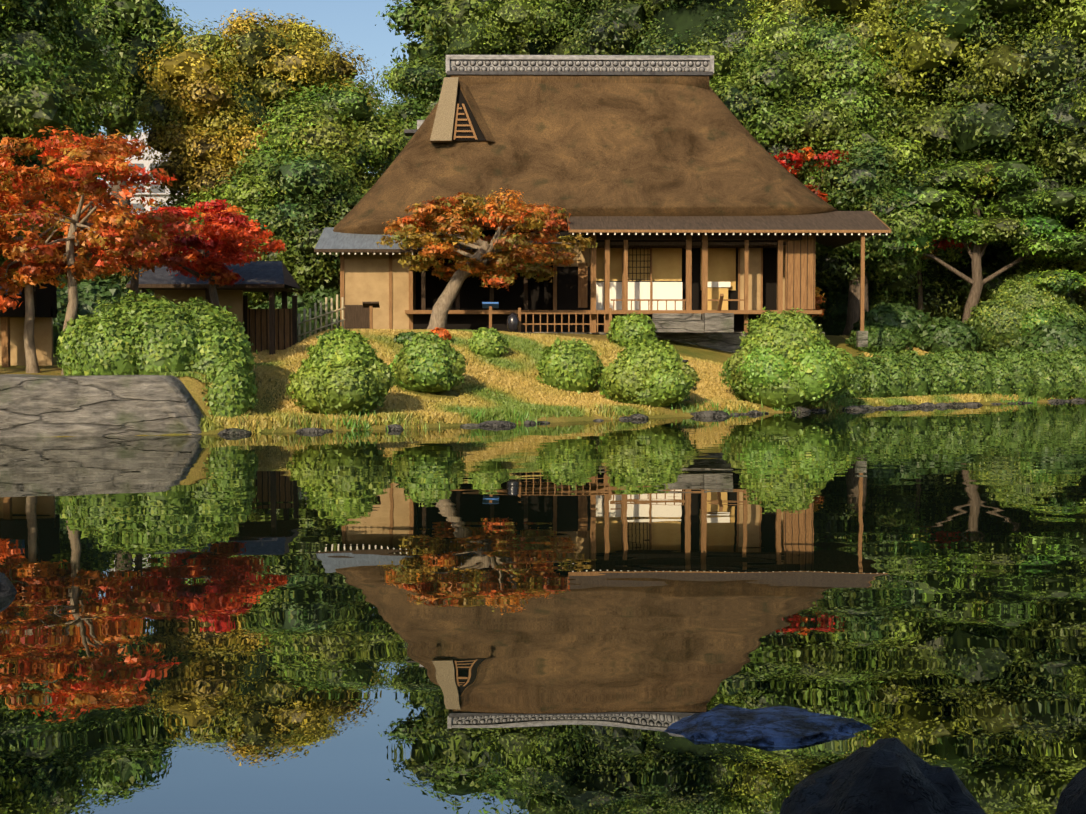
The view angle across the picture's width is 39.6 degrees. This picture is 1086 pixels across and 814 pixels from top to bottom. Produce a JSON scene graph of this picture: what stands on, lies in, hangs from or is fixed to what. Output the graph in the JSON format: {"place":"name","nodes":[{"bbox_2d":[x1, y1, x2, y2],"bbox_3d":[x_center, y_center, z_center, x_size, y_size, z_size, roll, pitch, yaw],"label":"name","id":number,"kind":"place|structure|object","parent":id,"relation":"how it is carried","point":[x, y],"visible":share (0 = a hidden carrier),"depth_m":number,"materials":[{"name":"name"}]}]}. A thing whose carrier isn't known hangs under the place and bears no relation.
{"place":"outdoors","nodes":[
{"label":"outdoors","id":0,"kind":"place"},
{"bbox_2d":[93,0,421,205],"label":"sky","id":1,"kind":"structure","parent":0,"point":[354,22],"materials":[{"name":"blue"}]},
{"bbox_2d":[0,333,1073,436],"bbox_3d":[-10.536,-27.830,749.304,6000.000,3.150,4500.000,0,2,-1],"label":"ground","id":2,"kind":"structure","parent":0,"point":[193,385],"depth_m":36.11,"materials":[{"name":"brown soil"}]},
{"bbox_2d":[0,374,203,437],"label":"stone wall","id":3,"kind":"structure","parent":2,"relation":"on","point":[88,405],"depth_m":29.24,"materials":[{"name":"grey stone"}]},
{"bbox_2d":[106,132,188,214],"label":"building","id":4,"kind":"structure","parent":2,"relation":"on","point":[144,163],"depth_m":227.89,"materials":[{"name":"grey"}]},
{"bbox_2d":[0,261,344,366],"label":"outbuilding","id":5,"kind":"structure","parent":2,"relation":"on","point":[271,329],"depth_m":41.18,"materials":[{"name":"wood"}]},
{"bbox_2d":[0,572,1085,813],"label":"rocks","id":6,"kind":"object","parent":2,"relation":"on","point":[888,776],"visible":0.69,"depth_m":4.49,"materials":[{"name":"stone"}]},
{"bbox_2d":[0,0,1085,374],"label":"tree trunks","id":7,"kind":"object","parent":2,"relation":"on","point":[450,292],"visible":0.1,"depth_m":46.15,"materials":[{"name":"brown wood"}]},
{"bbox_2d":[0,125,972,317],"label":"tree foliage","id":8,"kind":"object","parent":7,"relation":"attached to","point":[152,233],"visible":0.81,"depth_m":35.79,"materials":[{"name":"plant"}]},
{"bbox_2d":[53,155,1085,417],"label":"shrub foliage","id":9,"kind":"object","parent":2,"relation":"on","point":[1023,335],"visible":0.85,"depth_m":41.11,"materials":[{"name":"green plant"}]},
{"bbox_2d":[314,55,890,352],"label":"tea house","id":10,"kind":"structure","parent":2,"relation":"on","point":[687,200],"depth_m":49.63,"materials":[{"name":"brown wood"}]},
{"bbox_2d":[159,328,1072,432],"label":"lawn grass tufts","id":11,"kind":"object","parent":2,"relation":"on","point":[710,395],"visible":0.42,"depth_m":37.73,"materials":[{"name":"yellow plant"}]},
{"bbox_2d":[218,332,1085,434],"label":"shore rocks","id":12,"kind":"object","parent":2,"relation":"on","point":[231,431],"visible":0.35,"depth_m":37.64,"materials":[{"name":"grey stone"}]},
{"bbox_2d":[0,401,1085,813],"bbox_3d":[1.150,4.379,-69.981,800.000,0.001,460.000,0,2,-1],"label":"pond water","id":13,"kind":"structure","parent":0,"point":[578,617],"depth_m":9.72,"materials":[{"name":"green liquid"}]},
{"bbox_2d":[0,0,1085,329],"bbox_3d":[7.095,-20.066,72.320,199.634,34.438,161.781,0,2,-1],"label":"tree","id":14,"kind":"object","parent":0,"point":[679,22],"visible":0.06,"depth_m":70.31,"materials":[{"name":"green plant"}]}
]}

